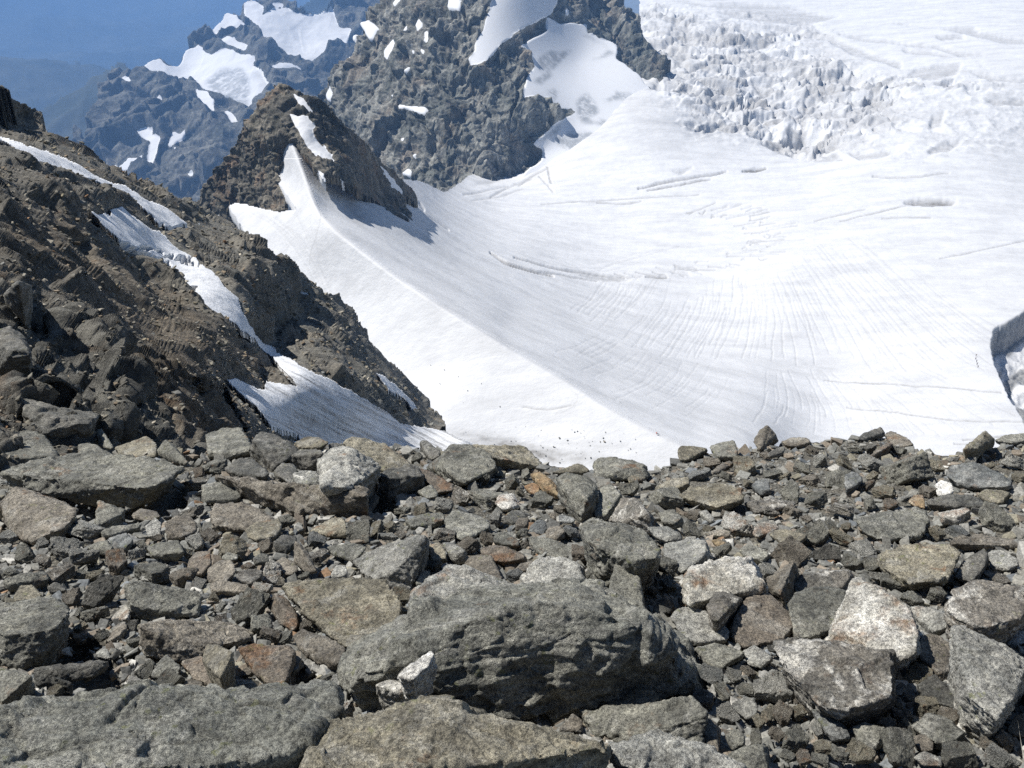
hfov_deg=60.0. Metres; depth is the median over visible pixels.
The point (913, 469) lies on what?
stone
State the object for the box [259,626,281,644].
stone
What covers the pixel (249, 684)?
stone
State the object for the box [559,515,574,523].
stone
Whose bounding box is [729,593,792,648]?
boulder
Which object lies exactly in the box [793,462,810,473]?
stone
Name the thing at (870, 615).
boulder
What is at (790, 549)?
stone
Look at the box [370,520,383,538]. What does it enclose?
stone
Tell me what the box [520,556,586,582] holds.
boulder
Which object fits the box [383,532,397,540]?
stone
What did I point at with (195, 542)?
stone
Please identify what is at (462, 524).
boulder
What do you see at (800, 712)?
stone
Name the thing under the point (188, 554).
stone
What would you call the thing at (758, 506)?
stone
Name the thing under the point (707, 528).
stone
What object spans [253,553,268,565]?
stone
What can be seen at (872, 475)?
stone
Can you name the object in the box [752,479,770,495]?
stone
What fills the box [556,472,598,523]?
boulder
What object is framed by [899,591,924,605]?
stone
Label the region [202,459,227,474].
stone
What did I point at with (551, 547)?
boulder
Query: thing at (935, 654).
boulder
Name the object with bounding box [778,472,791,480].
stone
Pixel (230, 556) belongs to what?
stone
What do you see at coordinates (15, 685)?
boulder
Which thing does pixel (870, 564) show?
stone
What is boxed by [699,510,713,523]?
stone
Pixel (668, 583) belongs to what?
stone
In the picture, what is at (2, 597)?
stone
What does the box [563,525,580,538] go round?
stone
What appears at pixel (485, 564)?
stone
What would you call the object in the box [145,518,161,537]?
stone
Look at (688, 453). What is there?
boulder
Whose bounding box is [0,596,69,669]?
boulder
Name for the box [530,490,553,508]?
stone
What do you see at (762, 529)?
stone
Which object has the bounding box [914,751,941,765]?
stone
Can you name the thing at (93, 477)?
boulder
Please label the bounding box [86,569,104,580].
stone
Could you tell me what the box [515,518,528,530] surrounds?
stone
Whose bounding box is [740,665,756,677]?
stone
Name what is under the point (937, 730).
boulder
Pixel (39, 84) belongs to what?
forest ridge
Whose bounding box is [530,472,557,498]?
boulder
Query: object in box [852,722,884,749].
stone
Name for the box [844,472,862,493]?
stone
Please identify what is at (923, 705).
stone
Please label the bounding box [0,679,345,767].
boulder
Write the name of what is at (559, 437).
fallen stones
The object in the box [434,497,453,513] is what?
stone
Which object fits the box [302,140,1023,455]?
glacier
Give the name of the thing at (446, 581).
boulder
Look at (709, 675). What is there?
stone
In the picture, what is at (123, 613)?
stone
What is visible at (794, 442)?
boulder
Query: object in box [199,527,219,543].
stone
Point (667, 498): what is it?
stone
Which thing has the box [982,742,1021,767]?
stone
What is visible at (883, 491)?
stone
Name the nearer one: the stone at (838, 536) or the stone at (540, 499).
the stone at (838, 536)
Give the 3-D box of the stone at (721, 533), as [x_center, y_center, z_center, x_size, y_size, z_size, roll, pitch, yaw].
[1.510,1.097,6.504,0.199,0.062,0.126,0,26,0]
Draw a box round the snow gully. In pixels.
[0,137,471,450]
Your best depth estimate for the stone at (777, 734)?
3.25 m
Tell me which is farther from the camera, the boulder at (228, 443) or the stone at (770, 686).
the boulder at (228, 443)
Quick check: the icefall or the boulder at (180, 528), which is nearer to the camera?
the boulder at (180, 528)
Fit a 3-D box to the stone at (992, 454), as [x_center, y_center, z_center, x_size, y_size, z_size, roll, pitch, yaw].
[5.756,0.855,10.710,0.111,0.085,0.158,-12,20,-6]
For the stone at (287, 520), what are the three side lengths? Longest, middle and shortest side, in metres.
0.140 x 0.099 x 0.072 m
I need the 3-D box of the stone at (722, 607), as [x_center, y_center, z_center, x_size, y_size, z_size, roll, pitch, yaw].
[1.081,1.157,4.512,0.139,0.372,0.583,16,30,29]
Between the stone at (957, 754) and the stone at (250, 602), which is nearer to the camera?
the stone at (957, 754)
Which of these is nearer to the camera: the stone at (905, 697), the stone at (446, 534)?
the stone at (905, 697)
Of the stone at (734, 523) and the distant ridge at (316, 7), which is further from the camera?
the distant ridge at (316, 7)
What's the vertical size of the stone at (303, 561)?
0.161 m
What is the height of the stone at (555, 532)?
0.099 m
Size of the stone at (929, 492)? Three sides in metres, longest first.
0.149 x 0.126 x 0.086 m
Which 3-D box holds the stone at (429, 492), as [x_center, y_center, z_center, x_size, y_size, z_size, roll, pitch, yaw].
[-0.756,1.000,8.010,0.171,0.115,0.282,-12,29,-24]
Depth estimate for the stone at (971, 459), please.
10.18 m
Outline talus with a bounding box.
[0,85,443,467]
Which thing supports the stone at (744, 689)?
on the ground
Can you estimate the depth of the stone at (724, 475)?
9.04 m
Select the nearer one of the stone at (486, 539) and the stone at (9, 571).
the stone at (9, 571)
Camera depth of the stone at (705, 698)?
3.55 m
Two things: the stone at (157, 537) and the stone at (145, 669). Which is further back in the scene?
the stone at (157, 537)
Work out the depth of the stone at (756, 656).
3.97 m
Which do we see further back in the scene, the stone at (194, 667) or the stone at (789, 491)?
the stone at (789, 491)
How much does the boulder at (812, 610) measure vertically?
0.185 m
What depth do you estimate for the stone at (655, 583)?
5.26 m
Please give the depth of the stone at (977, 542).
6.11 m
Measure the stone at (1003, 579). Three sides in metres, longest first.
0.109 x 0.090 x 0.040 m
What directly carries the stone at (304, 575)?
on the ground
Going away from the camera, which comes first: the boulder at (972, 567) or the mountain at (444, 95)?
the boulder at (972, 567)
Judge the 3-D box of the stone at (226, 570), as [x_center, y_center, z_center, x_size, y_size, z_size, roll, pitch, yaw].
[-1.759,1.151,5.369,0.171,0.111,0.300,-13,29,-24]
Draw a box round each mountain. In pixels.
[71,0,379,209]
[315,0,670,191]
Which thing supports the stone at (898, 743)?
on the ground
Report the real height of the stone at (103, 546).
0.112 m
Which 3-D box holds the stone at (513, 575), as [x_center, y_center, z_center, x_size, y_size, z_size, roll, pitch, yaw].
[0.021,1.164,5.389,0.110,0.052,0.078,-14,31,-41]
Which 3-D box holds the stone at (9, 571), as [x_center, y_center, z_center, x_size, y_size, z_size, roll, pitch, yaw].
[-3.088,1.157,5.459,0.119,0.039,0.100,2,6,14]
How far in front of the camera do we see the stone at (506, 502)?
7.51 m
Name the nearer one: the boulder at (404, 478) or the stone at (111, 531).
the stone at (111, 531)
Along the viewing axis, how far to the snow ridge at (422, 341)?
367.37 m
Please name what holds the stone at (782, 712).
on the ground
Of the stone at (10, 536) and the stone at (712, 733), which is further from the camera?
the stone at (10, 536)
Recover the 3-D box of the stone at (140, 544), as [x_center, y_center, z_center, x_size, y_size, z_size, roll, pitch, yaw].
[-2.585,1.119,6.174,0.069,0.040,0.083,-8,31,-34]
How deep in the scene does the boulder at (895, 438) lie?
11.70 m
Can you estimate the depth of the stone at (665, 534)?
6.37 m
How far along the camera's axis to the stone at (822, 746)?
3.14 m
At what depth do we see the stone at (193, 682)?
3.71 m
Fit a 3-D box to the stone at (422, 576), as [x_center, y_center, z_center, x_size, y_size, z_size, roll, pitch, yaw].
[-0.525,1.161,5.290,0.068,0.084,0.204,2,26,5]
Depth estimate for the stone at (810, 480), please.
8.78 m
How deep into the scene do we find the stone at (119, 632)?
4.32 m
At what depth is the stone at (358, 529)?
6.39 m
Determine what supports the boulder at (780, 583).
on the ground
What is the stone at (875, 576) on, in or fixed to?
on the ground
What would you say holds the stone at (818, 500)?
on the ground
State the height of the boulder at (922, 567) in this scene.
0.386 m
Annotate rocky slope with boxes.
[0,86,445,471]
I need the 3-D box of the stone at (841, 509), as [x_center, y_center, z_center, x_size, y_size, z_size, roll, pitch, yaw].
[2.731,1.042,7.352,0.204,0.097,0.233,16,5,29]
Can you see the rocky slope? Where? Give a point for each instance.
(139, 369)
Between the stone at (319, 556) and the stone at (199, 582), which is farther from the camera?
the stone at (319, 556)
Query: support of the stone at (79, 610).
on the ground
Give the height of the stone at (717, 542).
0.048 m
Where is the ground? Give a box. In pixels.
[0,438,1023,767]
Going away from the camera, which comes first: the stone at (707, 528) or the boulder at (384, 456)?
the stone at (707, 528)
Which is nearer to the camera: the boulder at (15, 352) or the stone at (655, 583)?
the stone at (655, 583)
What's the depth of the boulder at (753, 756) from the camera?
3.03 m
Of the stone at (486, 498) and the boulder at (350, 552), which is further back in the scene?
the stone at (486, 498)
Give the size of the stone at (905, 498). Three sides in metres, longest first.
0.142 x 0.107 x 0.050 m
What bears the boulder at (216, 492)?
on the ground
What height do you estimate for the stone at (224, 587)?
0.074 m
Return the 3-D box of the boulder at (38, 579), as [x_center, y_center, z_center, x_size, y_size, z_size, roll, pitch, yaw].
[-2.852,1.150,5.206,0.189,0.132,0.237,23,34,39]
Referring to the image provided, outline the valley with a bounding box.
[0,0,309,69]
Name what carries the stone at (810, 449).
on the ground
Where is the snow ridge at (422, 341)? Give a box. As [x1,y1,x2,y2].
[229,158,684,470]
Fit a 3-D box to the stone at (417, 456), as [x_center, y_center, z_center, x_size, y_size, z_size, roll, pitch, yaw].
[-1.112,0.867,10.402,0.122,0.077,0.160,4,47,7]
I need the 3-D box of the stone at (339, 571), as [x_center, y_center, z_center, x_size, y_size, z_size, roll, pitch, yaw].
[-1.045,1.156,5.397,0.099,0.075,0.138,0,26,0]
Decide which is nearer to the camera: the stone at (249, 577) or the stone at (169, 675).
the stone at (169, 675)
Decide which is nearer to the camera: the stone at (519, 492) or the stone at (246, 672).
the stone at (246, 672)
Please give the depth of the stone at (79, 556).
5.68 m
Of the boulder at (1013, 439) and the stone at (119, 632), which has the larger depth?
the boulder at (1013, 439)
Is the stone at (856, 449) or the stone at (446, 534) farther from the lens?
the stone at (856, 449)
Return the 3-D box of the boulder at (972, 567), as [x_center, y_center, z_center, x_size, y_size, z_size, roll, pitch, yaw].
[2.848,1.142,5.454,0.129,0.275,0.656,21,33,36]
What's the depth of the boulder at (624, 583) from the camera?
4.62 m
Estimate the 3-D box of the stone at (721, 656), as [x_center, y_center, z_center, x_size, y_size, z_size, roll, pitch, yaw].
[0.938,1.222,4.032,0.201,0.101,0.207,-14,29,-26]
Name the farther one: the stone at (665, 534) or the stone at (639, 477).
the stone at (639, 477)
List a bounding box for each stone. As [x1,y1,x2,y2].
[0,529,17,543]
[0,593,10,601]
[1,567,20,575]
[13,585,42,601]
[14,543,35,563]
[32,554,51,567]
[35,537,48,549]
[46,562,75,584]
[46,684,64,696]
[47,582,66,593]
[48,536,80,560]
[53,677,72,695]
[61,587,82,607]
[67,519,105,538]
[68,548,99,564]
[74,569,88,579]
[74,606,83,618]
[74,621,88,632]
[78,443,102,452]
[80,606,110,622]
[81,574,123,608]
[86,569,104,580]
[88,540,113,555]
[94,629,110,641]
[96,428,113,449]
[96,648,109,658]
[101,523,141,537]
[104,548,127,575]
[107,622,127,642]
[108,533,133,551]
[111,604,129,622]
[115,436,157,457]
[126,636,139,646]
[127,619,140,631]
[128,548,146,559]
[132,508,159,521]
[134,562,169,583]
[134,659,154,678]
[135,539,146,548]
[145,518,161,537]
[147,540,184,561]
[151,534,161,541]
[151,655,180,678]
[155,668,185,685]
[157,440,187,465]
[169,567,198,587]
[178,504,204,517]
[181,656,209,685]
[183,547,192,558]
[183,679,202,685]
[184,478,205,489]
[185,532,203,551]
[191,576,206,588]
[193,467,204,477]
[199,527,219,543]
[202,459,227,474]
[202,644,236,689]
[207,560,236,582]
[208,593,219,602]
[209,580,248,595]
[213,601,227,612]
[214,613,226,621]
[218,534,247,562]
[222,552,237,560]
[230,587,271,626]
[236,679,256,688]
[238,569,262,586]
[241,562,255,569]
[241,667,253,677]
[250,614,272,635]
[251,582,272,592]
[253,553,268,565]
[257,537,272,553]
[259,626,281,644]
[262,561,282,585]
[273,535,296,553]
[274,463,297,482]
[276,557,297,575]
[279,515,295,528]
[279,630,292,644]
[291,449,323,471]
[291,470,318,485]
[294,541,316,573]
[298,571,310,579]
[299,618,312,630]
[308,530,326,546]
[310,517,346,538]
[311,549,330,564]
[319,673,335,680]
[331,565,347,578]
[331,674,342,688]
[337,634,362,648]
[343,700,354,716]
[345,519,370,544]
[360,515,372,524]
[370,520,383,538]
[376,679,407,709]
[383,521,396,532]
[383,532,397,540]
[394,506,410,514]
[394,586,410,602]
[396,528,405,539]
[397,651,437,700]
[402,607,407,614]
[411,452,422,463]
[413,502,428,515]
[416,571,429,585]
[418,485,437,499]
[427,560,442,571]
[429,542,446,562]
[433,528,455,541]
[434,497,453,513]
[443,543,467,563]
[451,485,471,506]
[456,536,480,553]
[465,555,502,578]
[469,489,507,509]
[478,473,490,485]
[480,531,494,545]
[489,511,501,527]
[493,532,519,547]
[495,493,520,511]
[503,510,526,524]
[504,473,519,489]
[506,568,522,581]
[515,487,524,497]
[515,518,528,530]
[516,528,527,538]
[516,561,532,571]
[518,538,528,550]
[521,468,530,479]
[524,483,539,494]
[528,519,546,534]
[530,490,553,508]
[546,526,564,539]
[549,512,555,520]
[553,463,588,475]
[553,505,565,512]
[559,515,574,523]
[559,714,582,732]
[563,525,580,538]
[571,544,585,562]
[585,570,590,578]
[619,482,638,496]
[628,474,644,483]
[645,585,658,595]
[647,526,681,541]
[648,486,684,509]
[652,577,657,586]
[653,595,674,613]
[655,477,689,493]
[657,557,677,575]
[658,509,683,529]
[661,575,676,592]
[678,597,684,606]
[682,519,701,538]
[683,509,700,520]
[687,469,711,480]
[692,687,713,711]
[694,643,744,668]
[698,663,723,685]
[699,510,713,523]
[702,526,715,531]
[703,457,720,468]
[703,718,720,751]
[704,529,730,537]
[706,591,742,631]
[711,461,733,474]
[712,539,725,546]
[712,542,731,558]
[713,681,731,700]
[716,701,740,724]
[719,471,732,481]
[721,511,753,537]
[724,729,744,750]
[725,667,741,682]
[732,456,755,476]
[732,696,757,719]
[737,682,753,696]
[739,545,770,563]
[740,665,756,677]
[743,479,754,487]
[743,645,772,668]
[744,498,795,513]
[750,728,761,744]
[751,713,763,728]
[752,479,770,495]
[752,520,777,538]
[752,669,793,703]
[759,451,769,458]
[759,563,775,576]
[760,703,773,722]
[763,469,782,479]
[764,505,779,516]
[767,446,784,458]
[767,645,776,653]
[768,726,784,742]
[770,535,811,567]
[772,699,792,726]
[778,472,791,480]
[779,748,796,762]
[780,478,799,503]
[781,724,809,752]
[782,505,802,518]
[791,704,807,721]
[792,694,798,703]
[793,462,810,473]
[794,519,828,545]
[795,748,811,766]
[798,474,820,486]
[800,515,812,523]
[804,445,818,454]
[804,491,827,508]
[810,543,841,561]
[811,709,850,741]
[811,720,823,737]
[811,752,828,767]
[813,453,827,466]
[813,739,831,754]
[824,520,836,529]
[825,469,851,488]
[826,502,853,516]
[829,526,854,545]
[830,745,849,763]
[835,454,852,469]
[840,553,862,570]
[841,522,850,529]
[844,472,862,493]
[845,737,876,764]
[848,446,863,451]
[848,539,876,556]
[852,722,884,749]
[857,453,884,472]
[857,480,874,491]
[862,557,879,571]
[863,497,875,510]
[864,444,876,453]
[864,471,878,480]
[868,572,881,582]
[870,443,893,458]
[872,484,895,498]
[875,717,896,727]
[879,452,934,485]
[879,572,908,591]
[879,727,915,767]
[882,498,898,510]
[890,707,912,723]
[891,446,904,455]
[897,716,916,736]
[899,495,913,501]
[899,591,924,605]
[900,455,928,459]
[901,692,914,702]
[902,662,932,683]
[909,495,924,508]
[910,605,946,635]
[913,734,933,752]
[914,696,939,716]
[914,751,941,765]
[919,485,936,498]
[926,525,945,540]
[926,586,946,602]
[929,459,945,472]
[935,480,953,495]
[937,705,959,722]
[938,507,970,524]
[941,740,978,767]
[944,525,970,536]
[948,577,960,586]
[949,534,1017,550]
[962,726,971,733]
[965,457,976,462]
[978,489,1010,504]
[978,500,1016,532]
[979,736,999,748]
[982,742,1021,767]
[985,450,995,458]
[986,461,996,468]
[988,550,1019,571]
[991,573,1011,584]
[993,729,1015,753]
[999,453,1023,470]
[1006,630,1023,646]
[1007,713,1023,737]
[1011,472,1023,482]
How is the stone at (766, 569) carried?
on the ground
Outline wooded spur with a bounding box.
[41,62,131,139]
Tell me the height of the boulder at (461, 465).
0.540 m
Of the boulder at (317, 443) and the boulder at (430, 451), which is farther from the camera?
the boulder at (317, 443)
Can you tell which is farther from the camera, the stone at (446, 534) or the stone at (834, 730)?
the stone at (446, 534)
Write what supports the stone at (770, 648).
on the ground
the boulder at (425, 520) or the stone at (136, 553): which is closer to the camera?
the stone at (136, 553)
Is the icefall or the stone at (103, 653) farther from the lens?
the icefall
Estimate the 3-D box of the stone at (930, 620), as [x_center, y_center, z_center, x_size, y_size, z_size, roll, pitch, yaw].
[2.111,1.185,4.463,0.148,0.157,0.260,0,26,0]
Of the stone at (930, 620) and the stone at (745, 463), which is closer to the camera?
the stone at (930, 620)
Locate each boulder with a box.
[0,326,32,377]
[0,450,184,508]
[0,487,78,544]
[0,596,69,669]
[0,668,34,704]
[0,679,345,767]
[3,281,32,325]
[3,571,48,591]
[5,430,58,463]
[22,398,99,438]
[33,660,108,686]
[94,500,125,527]
[124,580,202,621]
[137,619,254,661]
[164,515,196,540]
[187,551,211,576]
[201,482,241,504]
[205,427,250,459]
[209,502,274,532]
[214,474,370,517]
[225,458,268,480]
[238,643,295,683]
[245,518,281,541]
[249,432,297,471]
[268,593,298,630]
[281,577,401,640]
[293,628,345,669]
[294,437,327,449]
[299,694,611,767]
[317,446,380,498]
[327,543,365,563]
[337,577,705,725]
[343,437,412,471]
[353,534,429,589]
[378,464,425,503]
[405,513,444,529]
[407,564,507,607]
[419,440,440,460]
[420,469,453,494]
[426,444,497,486]
[444,509,489,539]
[473,444,541,469]
[480,545,526,565]
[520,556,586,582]
[529,536,571,557]
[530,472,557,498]
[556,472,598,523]
[579,517,661,595]
[579,695,708,742]
[592,457,649,480]
[594,483,621,520]
[605,685,658,705]
[609,497,655,535]
[609,564,644,605]
[609,729,746,767]
[663,537,712,572]
[671,606,729,645]
[677,446,707,461]
[679,483,743,511]
[681,556,768,610]
[710,440,737,461]
[728,744,770,767]
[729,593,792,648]
[754,425,778,451]
[764,562,799,605]
[769,529,806,542]
[773,637,898,728]
[782,437,810,448]
[787,586,845,639]
[794,569,854,592]
[824,577,922,673]
[855,427,884,441]
[856,508,929,542]
[877,542,960,592]
[885,431,913,447]
[911,712,965,749]
[917,674,954,708]
[919,633,949,680]
[926,494,982,510]
[944,580,1023,643]
[945,462,1012,491]
[947,625,1023,740]
[954,549,988,583]
[963,431,994,460]
[995,433,1023,445]
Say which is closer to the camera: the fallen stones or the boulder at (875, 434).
the boulder at (875, 434)
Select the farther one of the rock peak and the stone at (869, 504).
the rock peak
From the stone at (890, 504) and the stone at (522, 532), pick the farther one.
the stone at (890, 504)
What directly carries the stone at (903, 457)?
on the ground
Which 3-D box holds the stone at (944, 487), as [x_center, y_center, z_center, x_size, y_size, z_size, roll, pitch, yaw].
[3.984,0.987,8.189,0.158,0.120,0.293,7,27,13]
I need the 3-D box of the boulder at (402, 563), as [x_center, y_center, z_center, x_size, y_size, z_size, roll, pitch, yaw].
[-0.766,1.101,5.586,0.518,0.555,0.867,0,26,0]
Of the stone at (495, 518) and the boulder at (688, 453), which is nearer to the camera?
the stone at (495, 518)
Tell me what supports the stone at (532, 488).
on the ground
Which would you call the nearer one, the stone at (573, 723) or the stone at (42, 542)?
the stone at (573, 723)
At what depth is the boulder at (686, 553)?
5.75 m
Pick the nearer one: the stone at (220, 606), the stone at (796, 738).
the stone at (796, 738)
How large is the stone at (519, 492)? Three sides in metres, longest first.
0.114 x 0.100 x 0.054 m
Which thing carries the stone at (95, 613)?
on the ground
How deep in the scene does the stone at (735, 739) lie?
3.18 m
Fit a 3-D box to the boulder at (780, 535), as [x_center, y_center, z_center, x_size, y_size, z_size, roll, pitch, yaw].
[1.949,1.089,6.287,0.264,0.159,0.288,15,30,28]
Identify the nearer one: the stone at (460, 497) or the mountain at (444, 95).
the stone at (460, 497)
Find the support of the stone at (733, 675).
on the ground
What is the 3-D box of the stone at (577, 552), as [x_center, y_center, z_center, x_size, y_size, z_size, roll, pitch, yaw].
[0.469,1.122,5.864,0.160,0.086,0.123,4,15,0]
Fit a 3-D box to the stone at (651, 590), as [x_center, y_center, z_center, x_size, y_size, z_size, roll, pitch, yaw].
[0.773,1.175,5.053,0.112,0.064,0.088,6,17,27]
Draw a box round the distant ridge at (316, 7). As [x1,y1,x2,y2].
[301,0,330,15]
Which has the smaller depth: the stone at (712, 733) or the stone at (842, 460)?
the stone at (712, 733)
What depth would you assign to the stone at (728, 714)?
3.40 m
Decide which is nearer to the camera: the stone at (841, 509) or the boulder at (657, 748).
the boulder at (657, 748)
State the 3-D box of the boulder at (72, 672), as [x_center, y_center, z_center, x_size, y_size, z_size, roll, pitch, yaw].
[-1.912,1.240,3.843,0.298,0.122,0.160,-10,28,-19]
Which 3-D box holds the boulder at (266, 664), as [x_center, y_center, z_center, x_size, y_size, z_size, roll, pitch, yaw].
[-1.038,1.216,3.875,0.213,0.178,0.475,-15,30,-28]
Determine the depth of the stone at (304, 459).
9.64 m
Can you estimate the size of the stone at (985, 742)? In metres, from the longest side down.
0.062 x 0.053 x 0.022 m
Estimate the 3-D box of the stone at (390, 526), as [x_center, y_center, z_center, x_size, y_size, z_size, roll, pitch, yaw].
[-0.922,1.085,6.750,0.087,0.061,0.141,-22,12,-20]
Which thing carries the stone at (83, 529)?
on the ground
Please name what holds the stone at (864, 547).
on the ground
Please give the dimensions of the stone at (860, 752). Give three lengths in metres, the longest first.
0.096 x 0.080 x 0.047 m
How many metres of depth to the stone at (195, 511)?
7.17 m
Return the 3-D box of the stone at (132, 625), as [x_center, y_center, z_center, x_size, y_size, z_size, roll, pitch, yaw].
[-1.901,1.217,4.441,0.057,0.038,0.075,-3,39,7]
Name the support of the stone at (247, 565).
on the ground
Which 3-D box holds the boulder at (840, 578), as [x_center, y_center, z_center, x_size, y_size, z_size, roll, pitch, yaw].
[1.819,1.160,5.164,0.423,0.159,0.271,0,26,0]
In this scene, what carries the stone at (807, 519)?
on the ground
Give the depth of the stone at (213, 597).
4.92 m
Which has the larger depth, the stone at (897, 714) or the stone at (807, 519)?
the stone at (807, 519)
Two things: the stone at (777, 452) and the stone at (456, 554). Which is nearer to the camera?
the stone at (456, 554)
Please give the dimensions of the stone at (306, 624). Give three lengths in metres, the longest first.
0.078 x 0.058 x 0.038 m
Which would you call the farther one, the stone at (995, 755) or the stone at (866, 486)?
the stone at (866, 486)
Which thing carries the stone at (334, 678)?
on the ground
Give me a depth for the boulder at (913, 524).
6.51 m
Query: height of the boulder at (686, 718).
0.296 m
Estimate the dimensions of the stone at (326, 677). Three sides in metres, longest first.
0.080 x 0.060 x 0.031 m
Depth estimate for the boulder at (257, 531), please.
6.49 m
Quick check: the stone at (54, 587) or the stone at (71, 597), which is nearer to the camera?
the stone at (71, 597)
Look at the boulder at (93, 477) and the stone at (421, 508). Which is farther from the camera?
the boulder at (93, 477)
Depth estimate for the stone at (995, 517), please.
6.83 m
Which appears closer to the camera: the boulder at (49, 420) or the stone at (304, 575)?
the stone at (304, 575)
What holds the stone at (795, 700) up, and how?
on the ground
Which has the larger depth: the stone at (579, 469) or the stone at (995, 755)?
the stone at (579, 469)
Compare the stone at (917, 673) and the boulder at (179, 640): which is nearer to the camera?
the stone at (917, 673)
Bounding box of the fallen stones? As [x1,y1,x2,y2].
[439,369,630,462]
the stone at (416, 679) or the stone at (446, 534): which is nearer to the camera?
the stone at (416, 679)
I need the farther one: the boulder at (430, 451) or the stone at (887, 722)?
the boulder at (430, 451)
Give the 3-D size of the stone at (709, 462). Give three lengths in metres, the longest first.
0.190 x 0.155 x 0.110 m
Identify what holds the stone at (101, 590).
on the ground
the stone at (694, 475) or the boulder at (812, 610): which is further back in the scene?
the stone at (694, 475)
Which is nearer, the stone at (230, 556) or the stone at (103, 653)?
the stone at (103, 653)
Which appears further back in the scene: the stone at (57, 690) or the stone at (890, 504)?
the stone at (890, 504)
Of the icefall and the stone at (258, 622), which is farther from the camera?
the icefall
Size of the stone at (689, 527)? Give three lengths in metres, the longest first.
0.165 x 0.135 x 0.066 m
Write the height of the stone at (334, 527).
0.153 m
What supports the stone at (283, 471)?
on the ground
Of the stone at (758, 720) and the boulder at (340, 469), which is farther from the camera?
the boulder at (340, 469)
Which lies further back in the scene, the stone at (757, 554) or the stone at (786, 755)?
the stone at (757, 554)
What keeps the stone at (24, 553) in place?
on the ground
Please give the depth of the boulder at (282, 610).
4.57 m
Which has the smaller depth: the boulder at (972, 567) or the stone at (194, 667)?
the stone at (194, 667)
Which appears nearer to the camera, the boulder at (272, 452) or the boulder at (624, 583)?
the boulder at (624, 583)
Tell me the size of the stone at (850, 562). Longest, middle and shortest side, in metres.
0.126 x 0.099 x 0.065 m
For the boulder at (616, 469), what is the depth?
9.18 m
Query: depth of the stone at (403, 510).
7.31 m
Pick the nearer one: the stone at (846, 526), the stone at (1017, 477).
the stone at (846, 526)
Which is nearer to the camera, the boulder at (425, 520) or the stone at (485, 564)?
the stone at (485, 564)
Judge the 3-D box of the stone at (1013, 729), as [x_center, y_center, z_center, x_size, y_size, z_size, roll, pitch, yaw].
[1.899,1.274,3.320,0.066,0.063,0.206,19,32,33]
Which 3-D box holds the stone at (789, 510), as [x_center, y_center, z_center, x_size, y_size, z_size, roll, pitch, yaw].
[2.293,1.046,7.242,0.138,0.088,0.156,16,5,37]
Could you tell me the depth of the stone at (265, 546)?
6.09 m
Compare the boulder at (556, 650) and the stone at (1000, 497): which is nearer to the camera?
the boulder at (556, 650)
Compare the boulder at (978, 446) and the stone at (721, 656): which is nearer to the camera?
the stone at (721, 656)
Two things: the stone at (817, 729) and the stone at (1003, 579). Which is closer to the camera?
the stone at (817, 729)
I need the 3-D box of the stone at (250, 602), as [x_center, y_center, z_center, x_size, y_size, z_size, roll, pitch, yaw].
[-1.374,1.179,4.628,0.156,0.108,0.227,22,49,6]
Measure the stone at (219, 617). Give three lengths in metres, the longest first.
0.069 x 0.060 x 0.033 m
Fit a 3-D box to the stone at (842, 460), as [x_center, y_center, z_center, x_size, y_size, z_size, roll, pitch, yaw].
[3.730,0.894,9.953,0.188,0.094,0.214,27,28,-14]
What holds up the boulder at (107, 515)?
on the ground
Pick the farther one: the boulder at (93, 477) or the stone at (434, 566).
the boulder at (93, 477)
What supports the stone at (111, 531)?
on the ground
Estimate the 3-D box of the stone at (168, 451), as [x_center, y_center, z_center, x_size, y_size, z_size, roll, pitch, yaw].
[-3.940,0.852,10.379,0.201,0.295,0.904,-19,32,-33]
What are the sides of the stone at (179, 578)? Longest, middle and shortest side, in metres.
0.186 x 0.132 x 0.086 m
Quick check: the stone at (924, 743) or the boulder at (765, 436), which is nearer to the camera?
the stone at (924, 743)
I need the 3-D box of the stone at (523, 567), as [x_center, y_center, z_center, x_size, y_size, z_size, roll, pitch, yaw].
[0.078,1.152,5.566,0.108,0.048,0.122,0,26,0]
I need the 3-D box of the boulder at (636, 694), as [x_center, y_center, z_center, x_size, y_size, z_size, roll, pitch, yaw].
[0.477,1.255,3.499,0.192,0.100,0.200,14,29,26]
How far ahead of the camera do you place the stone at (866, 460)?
9.79 m
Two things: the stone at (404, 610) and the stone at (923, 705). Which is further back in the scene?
the stone at (404, 610)
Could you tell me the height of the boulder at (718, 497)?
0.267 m
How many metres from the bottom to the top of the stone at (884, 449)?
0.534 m
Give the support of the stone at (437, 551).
on the ground
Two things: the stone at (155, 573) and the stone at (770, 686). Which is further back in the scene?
the stone at (155, 573)
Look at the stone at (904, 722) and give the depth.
3.29 m
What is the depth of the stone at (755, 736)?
3.21 m
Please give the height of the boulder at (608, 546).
0.827 m
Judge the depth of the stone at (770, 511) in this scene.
7.22 m
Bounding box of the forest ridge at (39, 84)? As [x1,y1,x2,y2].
[0,56,109,110]
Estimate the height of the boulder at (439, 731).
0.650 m
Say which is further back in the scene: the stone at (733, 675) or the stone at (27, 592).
the stone at (27, 592)
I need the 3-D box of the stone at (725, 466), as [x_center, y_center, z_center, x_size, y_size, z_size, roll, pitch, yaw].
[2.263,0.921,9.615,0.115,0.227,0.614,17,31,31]
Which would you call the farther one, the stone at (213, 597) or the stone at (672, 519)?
the stone at (672, 519)
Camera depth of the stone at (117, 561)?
5.59 m
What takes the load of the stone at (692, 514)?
on the ground

